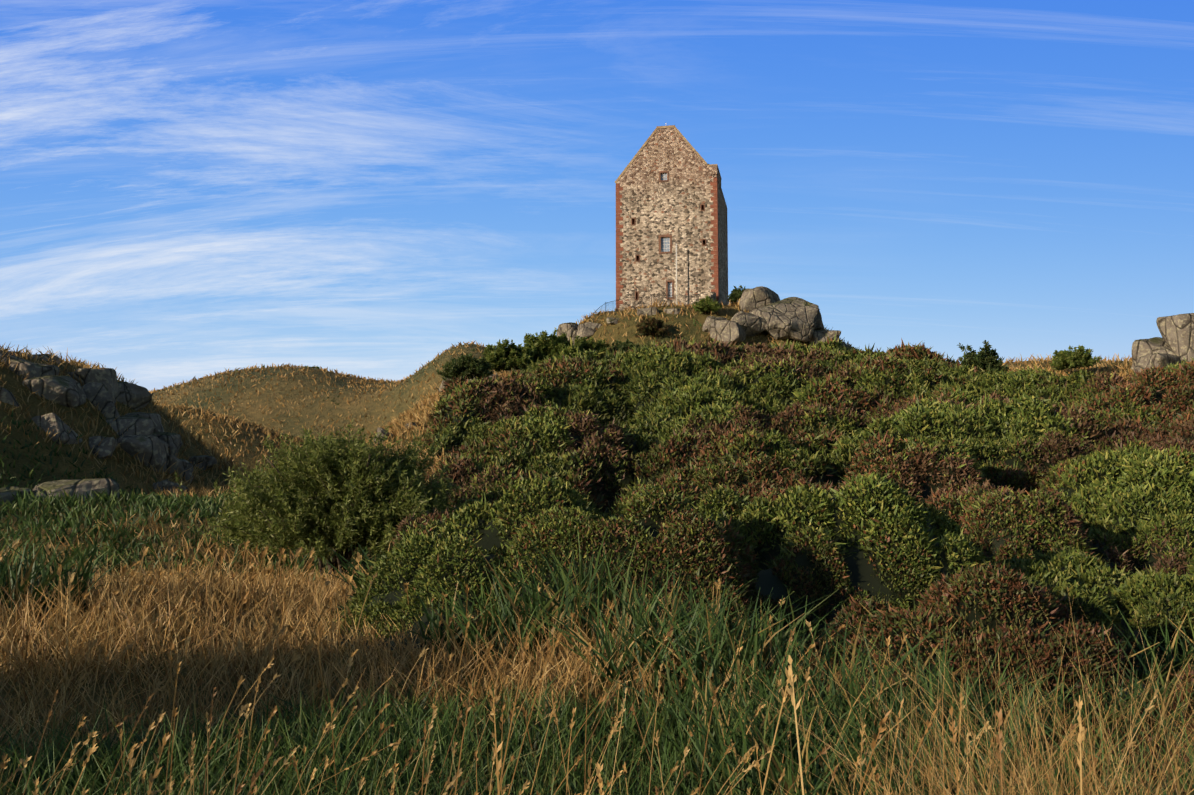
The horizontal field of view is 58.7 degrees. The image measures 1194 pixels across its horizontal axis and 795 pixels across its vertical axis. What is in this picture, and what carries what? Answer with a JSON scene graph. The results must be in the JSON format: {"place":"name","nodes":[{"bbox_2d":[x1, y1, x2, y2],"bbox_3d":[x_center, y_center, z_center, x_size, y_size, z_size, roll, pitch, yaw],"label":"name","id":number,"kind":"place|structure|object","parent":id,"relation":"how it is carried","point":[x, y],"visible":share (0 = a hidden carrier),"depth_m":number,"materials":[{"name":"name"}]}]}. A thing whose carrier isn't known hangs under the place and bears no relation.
{"place":"outdoors","nodes":[
{"label":"outdoors","id":0,"kind":"place"},
{"bbox_2d":[0,298,1190,794],"bbox_3d":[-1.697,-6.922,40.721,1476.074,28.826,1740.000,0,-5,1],"label":"ground","id":1,"kind":"structure","parent":0,"point":[306,416],"depth_m":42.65,"materials":[{"name":"brown plant"}]},
{"bbox_2d":[0,351,216,505],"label":"crag rock","id":2,"kind":"object","parent":1,"relation":"on","point":[148,437],"visible":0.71,"depth_m":43.87,"materials":[{"name":"grey stone"}]},
{"bbox_2d":[173,420,486,581],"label":"willow bush leaves","id":3,"kind":"object","parent":1,"relation":"on","point":[329,493],"visible":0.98,"depth_m":23.69,"materials":[{"name":"green plant"}]},
{"bbox_2d":[373,306,683,443],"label":"rock crag","id":4,"kind":"structure","parent":1,"relation":"on","point":[586,329],"depth_m":93.94,"materials":[{"name":"grey stone"}]},
{"bbox_2d":[0,538,1178,794],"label":"grass seed stalks","id":5,"kind":"object","parent":1,"relation":"on","point":[790,680],"depth_m":8.54,"materials":[{"name":"beige plant"}]},
{"bbox_2d":[0,526,1193,794],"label":"grass reed clumps","id":6,"kind":"object","parent":1,"relation":"on","point":[748,638],"visible":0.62,"depth_m":10.60,"materials":[{"name":"green plant"}]},
{"bbox_2d":[568,294,700,344],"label":"iron railing","id":7,"kind":"object","parent":1,"relation":"on","point":[606,310],"visible":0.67,"depth_m":96.61,"materials":[{"name":"black metal"}]},
{"bbox_2d":[615,125,727,310],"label":"stone tower","id":8,"kind":"structure","parent":1,"relation":"on","point":[669,195],"depth_m":98.86,"materials":[{"name":"stone"}]},
{"bbox_2d":[676,244,677,303],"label":"flagpole","id":9,"kind":"object","parent":1,"relation":"on","point":[676,274],"visible":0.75,"depth_m":97.10,"materials":[{"name":"white metal"}]},
{"bbox_2d":[699,292,715,301],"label":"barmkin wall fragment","id":10,"kind":"object","parent":1,"relation":"on","point":[710,294],"visible":0.31,"depth_m":94.97,"materials":[{"name":"stone"}]},
{"bbox_2d":[311,333,1193,794],"bbox_3d":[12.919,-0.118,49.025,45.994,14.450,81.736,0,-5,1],"label":"shrubs","id":11,"kind":"object","parent":1,"relation":"on","point":[919,405],"visible":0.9,"depth_m":26.13,"materials":[{"name":"green plant"}]},
{"bbox_2d":[434,286,1101,380],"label":"shrubs","id":12,"kind":"object","parent":1,"relation":"on","point":[505,356],"visible":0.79,"depth_m":77.91,"materials":[{"name":"green plant"}]},
{"bbox_2d":[702,286,855,349],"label":"rock crag","id":13,"kind":"structure","parent":1,"relation":"on","point":[771,314],"depth_m":89.60,"materials":[{"name":"grey stone"}]},
{"bbox_2d":[725,583,1193,794],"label":"straw grass clumps","id":14,"kind":"object","parent":1,"relation":"on","point":[1024,782],"visible":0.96,"depth_m":4.97,"materials":[{"name":"beige plant"}]},
{"bbox_2d":[1130,313,1193,373],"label":"crag rock","id":15,"kind":"object","parent":1,"relation":"on","point":[1174,344],"visible":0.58,"depth_m":66.32,"materials":[{"name":"grey stone"}]},
{"bbox_2d":[0,0,1193,390],"label":"sky","id":16,"kind":"structure","parent":0,"point":[189,189],"materials":[{"name":"blue"}]}
]}

